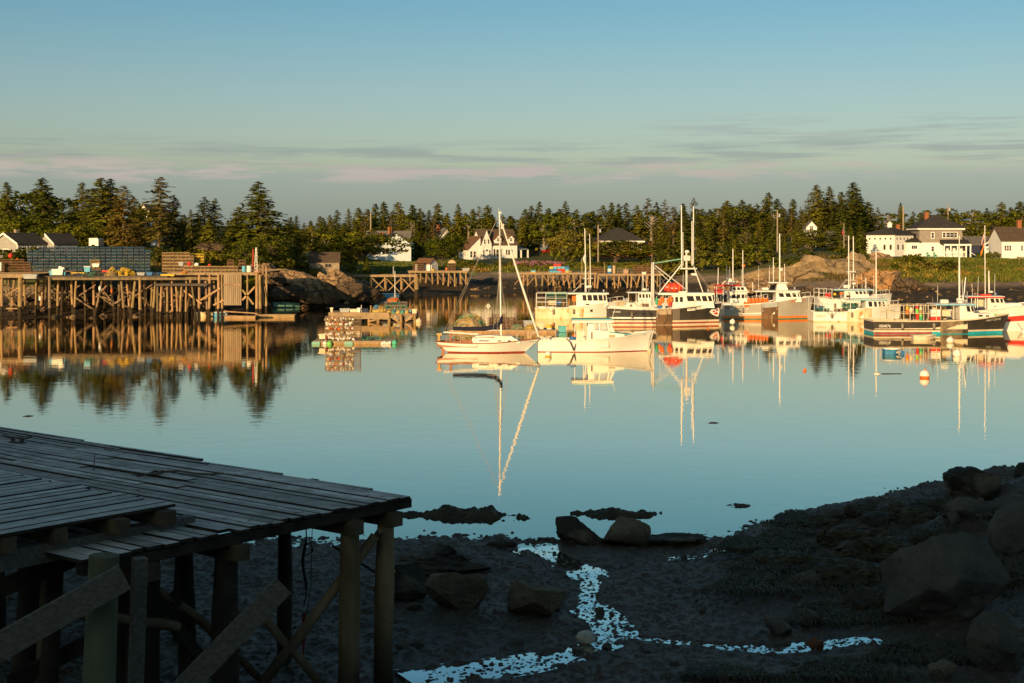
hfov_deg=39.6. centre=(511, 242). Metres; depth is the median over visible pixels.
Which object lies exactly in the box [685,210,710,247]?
spruce tree
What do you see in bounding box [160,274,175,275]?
tray
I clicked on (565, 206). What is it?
spruce tree
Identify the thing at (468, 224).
birch tree
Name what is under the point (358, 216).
spruce tree
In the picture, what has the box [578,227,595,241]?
birch tree
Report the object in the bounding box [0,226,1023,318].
terrain
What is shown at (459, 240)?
broadleaf tree
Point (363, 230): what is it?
spruce tree
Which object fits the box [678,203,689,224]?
spruce tree
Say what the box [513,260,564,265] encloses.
grass
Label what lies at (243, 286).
shrub
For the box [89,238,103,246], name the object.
white trailer
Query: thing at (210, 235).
spruce tree
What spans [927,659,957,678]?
boulder
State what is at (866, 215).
spruce tree
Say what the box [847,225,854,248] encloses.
spruce tree
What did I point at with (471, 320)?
net heap
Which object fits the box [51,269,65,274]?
crate
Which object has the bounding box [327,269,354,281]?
boulder
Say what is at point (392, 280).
shrub
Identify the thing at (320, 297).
boulder
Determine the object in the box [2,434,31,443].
mooring cleat
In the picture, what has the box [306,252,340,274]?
shingled shed
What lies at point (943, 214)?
spruce tree
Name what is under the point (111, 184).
spruce tree
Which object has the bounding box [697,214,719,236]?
broadleaf tree
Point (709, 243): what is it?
spruce tree
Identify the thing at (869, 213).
spruce tree
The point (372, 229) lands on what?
spruce tree
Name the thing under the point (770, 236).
spruce tree
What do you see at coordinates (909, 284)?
boulder
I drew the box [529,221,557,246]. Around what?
birch tree
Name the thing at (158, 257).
shrub
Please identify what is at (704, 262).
shrub
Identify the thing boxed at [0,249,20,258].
shrub
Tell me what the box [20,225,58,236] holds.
broadleaf tree
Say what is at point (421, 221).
spruce tree
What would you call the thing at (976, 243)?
house
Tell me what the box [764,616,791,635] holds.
stone
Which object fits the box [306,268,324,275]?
shrub
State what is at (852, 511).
weed mound
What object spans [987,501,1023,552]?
boulder
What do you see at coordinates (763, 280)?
boulder
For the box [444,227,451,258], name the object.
spruce tree
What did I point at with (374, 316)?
work float
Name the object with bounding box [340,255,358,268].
shrub
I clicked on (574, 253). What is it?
undergrowth
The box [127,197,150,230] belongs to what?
spruce tree
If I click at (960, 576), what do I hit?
boulder
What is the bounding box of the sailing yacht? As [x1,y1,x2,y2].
[435,212,540,352]
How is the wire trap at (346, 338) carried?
on the trap float at (366, 341)
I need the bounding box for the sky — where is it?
[0,0,1023,228]
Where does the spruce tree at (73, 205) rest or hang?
on the terrain at (485, 279)
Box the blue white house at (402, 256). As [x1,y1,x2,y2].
[367,233,411,260]
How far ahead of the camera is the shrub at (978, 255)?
281.64 m
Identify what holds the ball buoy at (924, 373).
on the water
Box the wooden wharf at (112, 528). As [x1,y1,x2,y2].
[0,427,411,682]
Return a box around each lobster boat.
[535,229,625,318]
[537,310,653,351]
[624,271,667,306]
[721,234,812,318]
[807,249,900,321]
[814,236,891,309]
[863,235,1008,333]
[947,225,1023,330]
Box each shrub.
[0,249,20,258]
[0,252,21,268]
[15,247,26,266]
[21,247,49,266]
[25,246,55,265]
[51,254,78,265]
[143,247,169,259]
[151,247,170,264]
[208,248,237,263]
[210,256,228,265]
[229,280,254,292]
[248,277,264,288]
[267,257,293,268]
[279,255,299,268]
[290,254,308,268]
[304,266,316,273]
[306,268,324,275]
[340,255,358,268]
[340,261,349,269]
[345,263,358,272]
[377,270,389,278]
[387,277,397,283]
[519,262,530,266]
[640,258,673,273]
[645,268,668,280]
[658,250,689,268]
[664,262,688,276]
[674,260,697,271]
[688,250,715,270]
[710,254,743,267]
[713,251,741,268]
[734,255,756,268]
[737,244,775,263]
[746,252,771,264]
[771,256,792,266]
[785,256,799,264]
[796,247,815,256]
[838,249,854,257]
[887,263,900,268]
[893,257,906,261]
[901,254,923,261]
[906,266,919,271]
[915,259,926,266]
[920,260,934,268]
[935,260,956,268]
[937,266,952,271]
[975,252,985,257]
[988,252,1000,257]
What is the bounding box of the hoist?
[254,247,257,271]
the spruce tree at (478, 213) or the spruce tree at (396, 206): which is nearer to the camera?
the spruce tree at (396, 206)
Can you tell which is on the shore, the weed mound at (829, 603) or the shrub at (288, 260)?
the weed mound at (829, 603)
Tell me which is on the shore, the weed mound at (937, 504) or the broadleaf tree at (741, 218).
the weed mound at (937, 504)
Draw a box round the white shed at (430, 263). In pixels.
[415,258,438,270]
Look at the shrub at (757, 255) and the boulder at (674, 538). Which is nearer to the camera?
the boulder at (674, 538)
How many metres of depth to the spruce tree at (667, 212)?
407.07 m
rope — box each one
[131,470,223,476]
[301,529,313,654]
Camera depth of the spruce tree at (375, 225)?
379.52 m
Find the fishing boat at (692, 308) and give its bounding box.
[606,205,721,324]
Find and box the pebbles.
[173,528,1022,682]
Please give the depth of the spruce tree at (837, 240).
273.41 m
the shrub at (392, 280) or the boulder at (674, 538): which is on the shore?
the boulder at (674, 538)
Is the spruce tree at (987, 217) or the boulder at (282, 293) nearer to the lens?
the boulder at (282, 293)
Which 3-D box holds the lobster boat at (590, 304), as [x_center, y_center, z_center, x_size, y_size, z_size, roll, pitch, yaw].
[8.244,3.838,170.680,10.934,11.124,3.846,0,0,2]
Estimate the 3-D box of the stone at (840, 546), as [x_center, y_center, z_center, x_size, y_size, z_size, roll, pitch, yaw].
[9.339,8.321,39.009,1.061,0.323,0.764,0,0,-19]
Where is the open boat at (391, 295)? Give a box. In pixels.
[382,293,399,297]
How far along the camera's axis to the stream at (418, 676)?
30.27 m
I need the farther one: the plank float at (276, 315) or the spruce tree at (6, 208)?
the spruce tree at (6, 208)
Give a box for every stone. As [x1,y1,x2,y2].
[26,309,33,313]
[63,299,70,303]
[395,641,410,648]
[405,602,419,609]
[410,641,423,647]
[510,637,523,644]
[594,607,604,613]
[601,642,611,649]
[670,661,679,665]
[699,606,705,613]
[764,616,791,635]
[785,571,803,584]
[800,608,819,627]
[819,507,843,518]
[830,540,850,549]
[852,596,866,614]
[857,511,889,529]
[947,509,961,524]
[977,497,983,504]
[992,547,1004,563]
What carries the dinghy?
on the water
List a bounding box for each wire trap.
[324,316,333,320]
[324,331,333,335]
[325,321,333,325]
[325,336,334,340]
[333,316,343,320]
[333,321,343,326]
[333,331,343,335]
[334,326,342,330]
[334,336,342,340]
[342,331,350,335]
[342,336,351,340]
[343,316,350,320]
[343,321,350,325]
[343,326,350,331]
[351,316,360,320]
[351,321,360,325]
[351,331,360,335]
[351,336,360,340]
[813,308,821,311]
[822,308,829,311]
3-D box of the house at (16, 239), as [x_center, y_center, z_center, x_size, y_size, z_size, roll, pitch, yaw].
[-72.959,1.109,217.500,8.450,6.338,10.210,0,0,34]
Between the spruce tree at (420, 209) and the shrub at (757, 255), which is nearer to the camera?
the shrub at (757, 255)
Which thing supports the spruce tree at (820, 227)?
on the terrain at (485, 279)
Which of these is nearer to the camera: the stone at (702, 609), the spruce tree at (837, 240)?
the stone at (702, 609)
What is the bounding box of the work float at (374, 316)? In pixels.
[328,311,418,321]
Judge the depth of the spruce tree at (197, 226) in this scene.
261.87 m
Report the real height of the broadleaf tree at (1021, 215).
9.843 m
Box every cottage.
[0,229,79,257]
[428,224,449,248]
[802,220,846,246]
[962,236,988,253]
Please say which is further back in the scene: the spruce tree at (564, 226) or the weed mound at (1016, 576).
the spruce tree at (564, 226)
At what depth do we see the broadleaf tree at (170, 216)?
260.52 m
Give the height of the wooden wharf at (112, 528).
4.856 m
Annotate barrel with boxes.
[247,266,251,271]
[608,266,611,273]
[612,265,615,273]
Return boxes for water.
[0,293,1023,547]
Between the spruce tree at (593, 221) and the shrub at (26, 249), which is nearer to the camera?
the shrub at (26, 249)
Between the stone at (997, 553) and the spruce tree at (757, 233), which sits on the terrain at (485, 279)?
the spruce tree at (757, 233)
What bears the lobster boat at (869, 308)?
on the water
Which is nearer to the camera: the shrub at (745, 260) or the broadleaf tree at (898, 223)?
the shrub at (745, 260)
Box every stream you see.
[397,545,638,682]
[620,635,885,653]
[668,548,726,559]
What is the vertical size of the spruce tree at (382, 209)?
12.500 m
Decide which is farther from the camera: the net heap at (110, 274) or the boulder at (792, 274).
the boulder at (792, 274)
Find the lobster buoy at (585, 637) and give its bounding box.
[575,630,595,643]
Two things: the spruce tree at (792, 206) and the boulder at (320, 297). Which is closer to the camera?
the boulder at (320, 297)
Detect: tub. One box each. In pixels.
[558,326,566,331]
[929,309,939,320]
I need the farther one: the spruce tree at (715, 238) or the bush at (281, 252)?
the spruce tree at (715, 238)
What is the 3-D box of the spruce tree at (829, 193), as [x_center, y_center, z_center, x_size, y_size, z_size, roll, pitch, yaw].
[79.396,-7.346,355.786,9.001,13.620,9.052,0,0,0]
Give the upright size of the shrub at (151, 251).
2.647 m
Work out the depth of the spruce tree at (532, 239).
361.20 m
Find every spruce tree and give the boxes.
[0,182,24,230]
[23,178,63,229]
[54,197,69,228]
[64,182,91,231]
[64,204,79,226]
[74,178,148,252]
[85,185,154,255]
[86,179,130,242]
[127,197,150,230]
[127,204,150,255]
[129,177,181,247]
[155,195,190,251]
[178,214,188,250]
[183,210,198,253]
[184,197,223,254]
[190,213,201,251]
[193,218,225,261]
[202,198,227,253]
[220,207,249,258]
[220,220,229,247]
[221,181,308,269]
[286,217,295,254]
[293,232,307,262]
[294,216,300,231]
[301,223,309,245]
[306,233,320,261]
[314,216,322,233]
[317,218,330,243]
[326,215,332,239]
[329,210,343,234]
[329,221,339,234]
[332,227,338,236]
[338,223,352,237]
[344,208,353,230]
[350,218,359,237]
[352,208,363,235]
[359,209,379,238]
[359,218,369,235]
[362,256,374,281]
[366,204,381,230]
[367,228,380,260]
[371,218,379,230]
[377,218,387,230]
[378,202,393,229]
[385,202,406,229]
[385,213,397,230]
[386,211,397,230]
[396,211,406,230]
[407,205,418,238]
[411,228,426,260]
[413,212,431,248]
[415,208,426,225]
[420,231,429,251]
[423,210,435,232]
[428,215,438,237]
[430,203,443,227]
[439,215,452,231]
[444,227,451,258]
[449,212,468,247]
[452,204,462,228]
[461,213,474,241]
[470,209,477,233]
[472,205,496,235]
[473,206,481,230]
[475,218,488,228]
[486,214,500,228]
[504,216,518,237]
[504,216,518,240]
[516,209,531,243]
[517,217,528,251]
[524,216,542,252]
[527,206,537,238]
[535,201,543,229]
[538,208,554,240]
[553,213,574,255]
[558,201,571,237]
[572,209,583,241]
[579,213,593,248]
[589,211,597,239]
[592,215,602,235]
[593,205,611,236]
[601,212,614,232]
[606,202,615,230]
[612,204,625,228]
[612,209,627,229]
[621,203,633,229]
[624,211,633,232]
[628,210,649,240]
[629,205,645,240]
[640,198,656,241]
[645,224,658,260]
[649,202,661,235]
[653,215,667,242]
[655,199,671,234]
[655,242,665,261]
[659,231,676,258]
[660,207,680,250]
[668,207,682,239]
[671,211,692,242]
[673,229,690,252]
[675,234,688,257]
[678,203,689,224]
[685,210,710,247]
[688,198,701,223]
[701,209,717,238]
[702,224,717,260]
[706,214,721,244]
[710,233,719,253]
[714,206,731,242]
[716,242,734,270]
[717,200,732,226]
[717,207,744,242]
[728,229,739,252]
[729,238,745,268]
[736,200,747,231]
[740,230,749,243]
[741,204,758,237]
[744,208,758,237]
[752,219,765,244]
[755,227,762,252]
[759,200,772,238]
[760,192,778,235]
[763,217,785,249]
[764,239,774,259]
[772,199,786,229]
[772,207,790,241]
[780,235,789,254]
[781,209,795,238]
[786,199,799,229]
[788,219,804,247]
[789,231,798,252]
[795,210,808,237]
[797,185,830,230]
[803,198,810,214]
[807,211,817,229]
[816,219,823,247]
[820,186,839,229]
[820,225,860,252]
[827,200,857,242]
[837,192,845,214]
[842,182,874,237]
[843,203,857,236]
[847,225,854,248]
[851,223,869,256]
[856,208,874,235]
[864,202,875,223]
[868,213,879,231]
[876,207,883,227]
[876,219,886,229]
[897,203,904,228]
[905,217,914,228]
[917,212,923,221]
[936,210,947,217]
[953,210,965,233]
[968,221,978,235]
[983,208,992,230]
[994,202,1007,225]
[1003,207,1019,219]
[1004,213,1015,226]
[1014,201,1023,220]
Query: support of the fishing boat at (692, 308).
on the water
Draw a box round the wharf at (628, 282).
[514,272,663,293]
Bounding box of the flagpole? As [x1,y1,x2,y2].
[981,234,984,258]
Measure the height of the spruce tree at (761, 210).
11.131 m
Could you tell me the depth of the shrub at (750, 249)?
267.54 m
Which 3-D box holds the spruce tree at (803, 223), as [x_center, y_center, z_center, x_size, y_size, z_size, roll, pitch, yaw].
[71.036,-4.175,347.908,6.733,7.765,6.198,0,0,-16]
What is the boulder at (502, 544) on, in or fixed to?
on the shore
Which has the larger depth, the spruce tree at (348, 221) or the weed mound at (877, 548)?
the spruce tree at (348, 221)
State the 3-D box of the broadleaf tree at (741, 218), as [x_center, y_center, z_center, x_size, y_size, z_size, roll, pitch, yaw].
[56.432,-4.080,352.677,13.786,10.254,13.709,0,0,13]
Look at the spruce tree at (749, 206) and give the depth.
387.05 m
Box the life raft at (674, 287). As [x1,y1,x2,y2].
[663,282,682,291]
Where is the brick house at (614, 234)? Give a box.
[590,228,651,258]
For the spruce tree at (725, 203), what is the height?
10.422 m
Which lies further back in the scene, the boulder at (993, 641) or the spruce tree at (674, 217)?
the spruce tree at (674, 217)
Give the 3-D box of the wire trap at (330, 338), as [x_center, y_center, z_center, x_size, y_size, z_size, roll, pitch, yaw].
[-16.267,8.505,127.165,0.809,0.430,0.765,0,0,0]
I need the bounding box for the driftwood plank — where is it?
[223,310,257,313]
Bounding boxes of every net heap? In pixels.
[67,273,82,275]
[81,272,102,277]
[105,272,116,275]
[360,336,381,339]
[369,306,387,311]
[387,297,399,301]
[454,314,485,326]
[510,325,524,329]
[523,324,538,329]
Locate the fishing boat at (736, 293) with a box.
[714,249,769,315]
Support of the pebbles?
on the shore
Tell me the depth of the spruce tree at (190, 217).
243.84 m
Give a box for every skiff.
[273,302,300,307]
[911,335,935,339]
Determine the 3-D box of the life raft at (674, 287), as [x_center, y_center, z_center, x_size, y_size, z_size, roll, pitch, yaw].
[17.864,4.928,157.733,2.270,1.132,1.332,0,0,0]
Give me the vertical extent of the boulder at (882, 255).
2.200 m
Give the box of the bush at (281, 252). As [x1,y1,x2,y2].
[246,235,294,260]
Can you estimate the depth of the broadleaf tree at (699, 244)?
288.38 m
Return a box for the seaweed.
[647,492,1023,682]
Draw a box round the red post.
[252,252,253,271]
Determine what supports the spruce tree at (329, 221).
on the terrain at (485, 279)
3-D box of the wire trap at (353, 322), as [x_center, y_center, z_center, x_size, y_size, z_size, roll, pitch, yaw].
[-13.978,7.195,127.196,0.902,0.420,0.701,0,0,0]
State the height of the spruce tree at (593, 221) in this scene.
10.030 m
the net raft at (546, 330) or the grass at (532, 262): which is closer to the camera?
the net raft at (546, 330)
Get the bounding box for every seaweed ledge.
[403,511,432,517]
[419,504,530,520]
[534,537,559,542]
[570,507,661,517]
[726,503,750,507]
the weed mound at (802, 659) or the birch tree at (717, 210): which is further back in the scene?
the birch tree at (717, 210)
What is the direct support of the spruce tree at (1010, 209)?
on the terrain at (485, 279)
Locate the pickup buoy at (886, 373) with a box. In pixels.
[874,372,901,373]
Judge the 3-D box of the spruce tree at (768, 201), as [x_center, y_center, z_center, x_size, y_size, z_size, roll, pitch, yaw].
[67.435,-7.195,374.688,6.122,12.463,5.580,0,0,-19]
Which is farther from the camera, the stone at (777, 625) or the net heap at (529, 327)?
the net heap at (529, 327)
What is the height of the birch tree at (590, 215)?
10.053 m
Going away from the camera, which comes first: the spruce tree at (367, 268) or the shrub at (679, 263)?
the spruce tree at (367, 268)
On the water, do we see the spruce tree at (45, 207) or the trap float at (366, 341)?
the trap float at (366, 341)
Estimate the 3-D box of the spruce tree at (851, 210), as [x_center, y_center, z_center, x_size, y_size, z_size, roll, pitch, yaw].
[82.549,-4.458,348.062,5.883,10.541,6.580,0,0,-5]
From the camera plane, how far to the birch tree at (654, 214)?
360.84 m
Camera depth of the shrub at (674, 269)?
265.52 m
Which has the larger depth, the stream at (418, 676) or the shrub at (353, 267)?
the shrub at (353, 267)
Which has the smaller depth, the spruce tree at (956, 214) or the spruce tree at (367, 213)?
the spruce tree at (956, 214)
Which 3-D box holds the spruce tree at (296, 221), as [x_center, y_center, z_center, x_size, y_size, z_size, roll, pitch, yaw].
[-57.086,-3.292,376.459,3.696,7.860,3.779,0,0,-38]
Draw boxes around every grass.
[2,256,643,287]
[258,253,904,282]
[358,256,1023,276]
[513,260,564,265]
[866,257,1023,282]
[887,259,964,279]
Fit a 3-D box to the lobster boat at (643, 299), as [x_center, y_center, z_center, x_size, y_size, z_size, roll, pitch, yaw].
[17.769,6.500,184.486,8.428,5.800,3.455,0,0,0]
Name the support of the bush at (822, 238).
on the terrain at (485, 279)
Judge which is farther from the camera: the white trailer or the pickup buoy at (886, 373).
the white trailer
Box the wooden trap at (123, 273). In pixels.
[118,271,127,275]
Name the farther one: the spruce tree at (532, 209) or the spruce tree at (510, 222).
the spruce tree at (532, 209)
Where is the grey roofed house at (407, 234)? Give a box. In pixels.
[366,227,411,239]
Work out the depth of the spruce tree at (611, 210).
413.03 m
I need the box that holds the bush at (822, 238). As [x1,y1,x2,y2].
[787,229,833,250]
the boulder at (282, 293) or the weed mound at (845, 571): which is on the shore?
the weed mound at (845, 571)
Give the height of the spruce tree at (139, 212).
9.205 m
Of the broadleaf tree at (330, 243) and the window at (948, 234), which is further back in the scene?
the window at (948, 234)
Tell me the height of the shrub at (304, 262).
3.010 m
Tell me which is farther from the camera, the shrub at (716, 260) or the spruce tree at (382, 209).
the spruce tree at (382, 209)
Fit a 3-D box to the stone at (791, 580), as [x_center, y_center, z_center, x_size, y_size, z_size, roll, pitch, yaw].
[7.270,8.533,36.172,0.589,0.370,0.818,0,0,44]
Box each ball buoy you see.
[545,350,551,356]
[546,324,552,329]
[919,369,929,377]
[946,336,953,342]
[953,348,960,355]
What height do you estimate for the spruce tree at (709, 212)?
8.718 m
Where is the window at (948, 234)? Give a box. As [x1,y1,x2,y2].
[946,232,953,237]
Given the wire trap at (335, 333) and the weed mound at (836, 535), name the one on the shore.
the weed mound at (836, 535)
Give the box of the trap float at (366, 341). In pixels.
[312,338,396,343]
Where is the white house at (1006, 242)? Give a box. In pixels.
[987,220,1023,257]
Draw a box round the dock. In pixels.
[348,270,469,297]
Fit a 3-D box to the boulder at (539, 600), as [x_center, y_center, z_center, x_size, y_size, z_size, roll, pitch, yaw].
[0.609,8.463,33.492,0.979,1.012,1.263,0,0,-41]
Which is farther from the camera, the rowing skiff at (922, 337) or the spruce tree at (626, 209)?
the spruce tree at (626, 209)
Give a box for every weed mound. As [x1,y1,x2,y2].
[755,550,826,573]
[786,654,886,670]
[791,599,849,617]
[812,557,881,587]
[815,523,891,547]
[837,535,914,561]
[840,586,884,612]
[843,503,879,518]
[863,501,935,524]
[907,528,952,544]
[910,498,946,512]
[984,505,999,516]
[1003,565,1023,588]
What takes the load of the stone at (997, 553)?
on the shore
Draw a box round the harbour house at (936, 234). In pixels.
[863,212,974,256]
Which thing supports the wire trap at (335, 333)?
on the wire trap at (339, 338)
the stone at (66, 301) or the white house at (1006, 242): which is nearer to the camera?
the stone at (66, 301)
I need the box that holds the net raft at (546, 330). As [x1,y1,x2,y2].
[448,328,555,332]
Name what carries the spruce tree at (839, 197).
on the terrain at (485, 279)
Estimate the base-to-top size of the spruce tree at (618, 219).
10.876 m
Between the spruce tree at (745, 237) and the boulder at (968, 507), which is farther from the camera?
the spruce tree at (745, 237)
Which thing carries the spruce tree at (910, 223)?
on the terrain at (485, 279)
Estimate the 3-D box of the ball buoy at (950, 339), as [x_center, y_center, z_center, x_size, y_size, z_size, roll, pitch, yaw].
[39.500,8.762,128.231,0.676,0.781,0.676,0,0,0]
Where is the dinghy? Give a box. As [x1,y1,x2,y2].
[882,348,904,354]
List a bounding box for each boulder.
[194,243,224,250]
[250,262,275,277]
[264,272,285,290]
[267,268,321,285]
[270,285,305,301]
[290,275,324,304]
[293,289,339,304]
[316,272,343,292]
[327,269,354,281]
[332,281,368,303]
[362,285,384,303]
[373,564,427,600]
[394,542,490,575]
[425,572,488,610]
[487,541,515,548]
[507,580,566,616]
[554,285,562,291]
[555,516,604,545]
[601,516,650,546]
[649,532,708,544]
[706,281,727,293]
[727,276,778,294]
[740,267,824,293]
[785,255,865,276]
[787,286,839,298]
[799,570,823,587]
[808,637,823,649]
[846,251,875,269]
[846,283,875,291]
[849,269,900,290]
[869,252,892,258]
[880,532,1010,621]
[890,271,901,290]
[896,277,930,291]
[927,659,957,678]
[941,497,993,519]
[942,466,1001,500]
[967,610,1021,670]
[970,286,987,291]
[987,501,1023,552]
[1014,462,1023,478]
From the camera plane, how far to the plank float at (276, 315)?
171.29 m
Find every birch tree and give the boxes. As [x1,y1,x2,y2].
[306,226,317,240]
[394,215,413,229]
[399,218,422,237]
[455,216,480,238]
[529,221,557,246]
[558,217,591,240]
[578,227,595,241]
[581,212,598,226]
[638,211,665,240]
[712,208,724,218]
[718,206,746,226]
[737,230,754,242]
[763,212,785,237]
[843,229,853,244]
[874,213,900,225]
[912,210,931,222]
[930,208,953,218]
[953,213,974,234]
[956,220,970,236]
[961,209,985,223]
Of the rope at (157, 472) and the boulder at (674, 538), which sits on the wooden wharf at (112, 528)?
the rope at (157, 472)
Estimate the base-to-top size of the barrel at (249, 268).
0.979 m
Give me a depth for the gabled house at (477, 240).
341.58 m
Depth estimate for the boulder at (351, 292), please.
204.04 m
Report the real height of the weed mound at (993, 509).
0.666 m
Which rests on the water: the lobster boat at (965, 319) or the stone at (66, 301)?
the lobster boat at (965, 319)
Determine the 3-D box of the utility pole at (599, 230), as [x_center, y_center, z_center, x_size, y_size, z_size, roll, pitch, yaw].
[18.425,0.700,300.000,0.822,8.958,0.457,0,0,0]
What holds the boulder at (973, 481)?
on the shore
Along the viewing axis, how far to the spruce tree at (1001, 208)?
405.74 m
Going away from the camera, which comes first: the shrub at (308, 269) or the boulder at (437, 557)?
the boulder at (437, 557)
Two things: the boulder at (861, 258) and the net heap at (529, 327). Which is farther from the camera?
the boulder at (861, 258)
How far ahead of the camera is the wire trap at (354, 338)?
126.90 m
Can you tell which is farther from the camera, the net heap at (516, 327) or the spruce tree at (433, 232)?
the spruce tree at (433, 232)
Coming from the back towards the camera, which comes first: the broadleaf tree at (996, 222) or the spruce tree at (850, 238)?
the broadleaf tree at (996, 222)
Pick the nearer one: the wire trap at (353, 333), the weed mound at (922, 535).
the weed mound at (922, 535)
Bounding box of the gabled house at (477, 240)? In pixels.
[459,224,528,259]
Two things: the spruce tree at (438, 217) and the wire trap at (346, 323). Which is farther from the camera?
the spruce tree at (438, 217)
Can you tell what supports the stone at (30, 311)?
on the terrain at (485, 279)
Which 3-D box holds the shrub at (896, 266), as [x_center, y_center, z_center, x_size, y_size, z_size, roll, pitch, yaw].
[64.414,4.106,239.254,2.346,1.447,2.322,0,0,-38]
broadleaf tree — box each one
[0,190,38,218]
[0,215,52,233]
[13,195,80,226]
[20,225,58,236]
[40,221,99,248]
[127,206,172,247]
[260,222,311,251]
[308,232,348,257]
[422,236,459,265]
[437,233,468,259]
[523,211,577,239]
[542,230,588,261]
[571,240,658,262]
[641,242,667,256]
[677,237,709,254]
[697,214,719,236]
[711,206,767,243]
[740,238,767,252]
[886,221,909,230]
[955,211,1001,233]
[968,219,1007,235]
[1000,210,1023,226]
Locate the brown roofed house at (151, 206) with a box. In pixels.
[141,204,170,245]
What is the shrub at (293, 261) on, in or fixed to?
on the terrain at (485, 279)
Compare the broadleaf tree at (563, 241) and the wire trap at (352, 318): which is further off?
the broadleaf tree at (563, 241)
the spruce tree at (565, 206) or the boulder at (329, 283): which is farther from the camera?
the spruce tree at (565, 206)
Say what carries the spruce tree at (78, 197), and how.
on the terrain at (485, 279)
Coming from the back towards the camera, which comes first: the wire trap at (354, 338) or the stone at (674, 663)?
the wire trap at (354, 338)
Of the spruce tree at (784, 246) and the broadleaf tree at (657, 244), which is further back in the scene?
the broadleaf tree at (657, 244)
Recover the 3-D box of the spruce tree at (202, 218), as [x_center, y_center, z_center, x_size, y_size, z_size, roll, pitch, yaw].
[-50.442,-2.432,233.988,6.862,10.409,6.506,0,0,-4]
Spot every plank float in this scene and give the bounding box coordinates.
[224,315,257,317]
[255,314,295,317]
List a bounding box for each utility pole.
[597,225,600,262]
[777,210,780,251]
[902,206,903,229]
[947,205,950,219]
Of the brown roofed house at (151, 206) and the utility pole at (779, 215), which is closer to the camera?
the brown roofed house at (151, 206)
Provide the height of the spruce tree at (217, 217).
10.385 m
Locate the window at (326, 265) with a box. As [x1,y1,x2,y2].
[324,263,331,267]
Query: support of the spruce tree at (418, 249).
on the terrain at (485, 279)
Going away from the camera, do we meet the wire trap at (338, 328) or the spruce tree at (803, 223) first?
the wire trap at (338, 328)
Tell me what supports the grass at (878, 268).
on the terrain at (485, 279)
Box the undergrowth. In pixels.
[302,229,975,264]
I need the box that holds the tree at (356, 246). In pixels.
[320,231,412,271]
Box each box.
[23,274,38,278]
[318,334,325,338]
[548,300,556,304]
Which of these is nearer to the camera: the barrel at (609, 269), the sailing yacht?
the sailing yacht
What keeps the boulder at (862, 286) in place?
on the terrain at (485, 279)
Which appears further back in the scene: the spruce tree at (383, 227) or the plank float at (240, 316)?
the spruce tree at (383, 227)
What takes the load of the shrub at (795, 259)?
on the terrain at (485, 279)
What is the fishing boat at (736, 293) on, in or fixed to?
on the water
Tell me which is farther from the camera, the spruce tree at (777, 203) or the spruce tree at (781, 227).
the spruce tree at (777, 203)
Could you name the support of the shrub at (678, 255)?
on the terrain at (485, 279)
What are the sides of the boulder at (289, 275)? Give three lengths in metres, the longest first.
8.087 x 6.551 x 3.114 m
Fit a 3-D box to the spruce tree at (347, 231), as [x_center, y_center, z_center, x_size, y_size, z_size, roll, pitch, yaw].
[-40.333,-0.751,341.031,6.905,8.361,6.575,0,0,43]
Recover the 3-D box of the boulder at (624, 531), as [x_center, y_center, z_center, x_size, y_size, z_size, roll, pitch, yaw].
[3.371,8.662,42.266,1.434,1.038,0.903,7,0,0]
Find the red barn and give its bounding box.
[518,241,558,252]
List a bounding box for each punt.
[194,312,212,316]
[213,312,227,316]
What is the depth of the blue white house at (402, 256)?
318.22 m
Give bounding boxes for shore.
[0,464,1023,682]
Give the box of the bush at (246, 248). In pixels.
[219,242,273,279]
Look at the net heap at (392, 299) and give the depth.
162.04 m
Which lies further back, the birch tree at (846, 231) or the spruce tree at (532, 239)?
the spruce tree at (532, 239)
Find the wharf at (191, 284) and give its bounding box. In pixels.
[0,266,288,317]
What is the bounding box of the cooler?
[84,266,91,271]
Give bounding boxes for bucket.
[537,322,543,328]
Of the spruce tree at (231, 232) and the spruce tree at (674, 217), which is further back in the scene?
the spruce tree at (674, 217)
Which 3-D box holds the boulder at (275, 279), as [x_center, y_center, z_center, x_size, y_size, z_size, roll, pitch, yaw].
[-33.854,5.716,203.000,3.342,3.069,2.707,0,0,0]
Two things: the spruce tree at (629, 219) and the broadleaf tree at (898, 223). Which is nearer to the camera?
the broadleaf tree at (898, 223)
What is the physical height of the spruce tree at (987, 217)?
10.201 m
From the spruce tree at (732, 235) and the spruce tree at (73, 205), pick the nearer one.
the spruce tree at (73, 205)
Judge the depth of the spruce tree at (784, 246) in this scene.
280.60 m
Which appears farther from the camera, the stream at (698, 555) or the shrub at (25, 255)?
the shrub at (25, 255)
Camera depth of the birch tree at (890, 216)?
374.95 m
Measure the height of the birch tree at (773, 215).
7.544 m
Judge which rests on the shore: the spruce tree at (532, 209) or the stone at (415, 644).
the stone at (415, 644)
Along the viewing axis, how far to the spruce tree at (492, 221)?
368.24 m
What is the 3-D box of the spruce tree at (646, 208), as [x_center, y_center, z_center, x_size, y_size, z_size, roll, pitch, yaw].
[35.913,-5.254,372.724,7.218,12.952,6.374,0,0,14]
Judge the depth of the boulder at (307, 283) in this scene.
201.44 m
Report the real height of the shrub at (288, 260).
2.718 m
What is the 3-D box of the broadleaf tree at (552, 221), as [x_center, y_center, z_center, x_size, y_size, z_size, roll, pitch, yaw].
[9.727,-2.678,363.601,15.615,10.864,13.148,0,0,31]
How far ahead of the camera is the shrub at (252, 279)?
205.06 m
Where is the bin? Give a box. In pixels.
[522,320,532,326]
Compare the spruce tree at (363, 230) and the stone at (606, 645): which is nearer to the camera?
the stone at (606, 645)
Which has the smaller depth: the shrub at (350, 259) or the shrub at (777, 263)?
the shrub at (777, 263)
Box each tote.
[92,263,99,266]
[340,308,350,311]

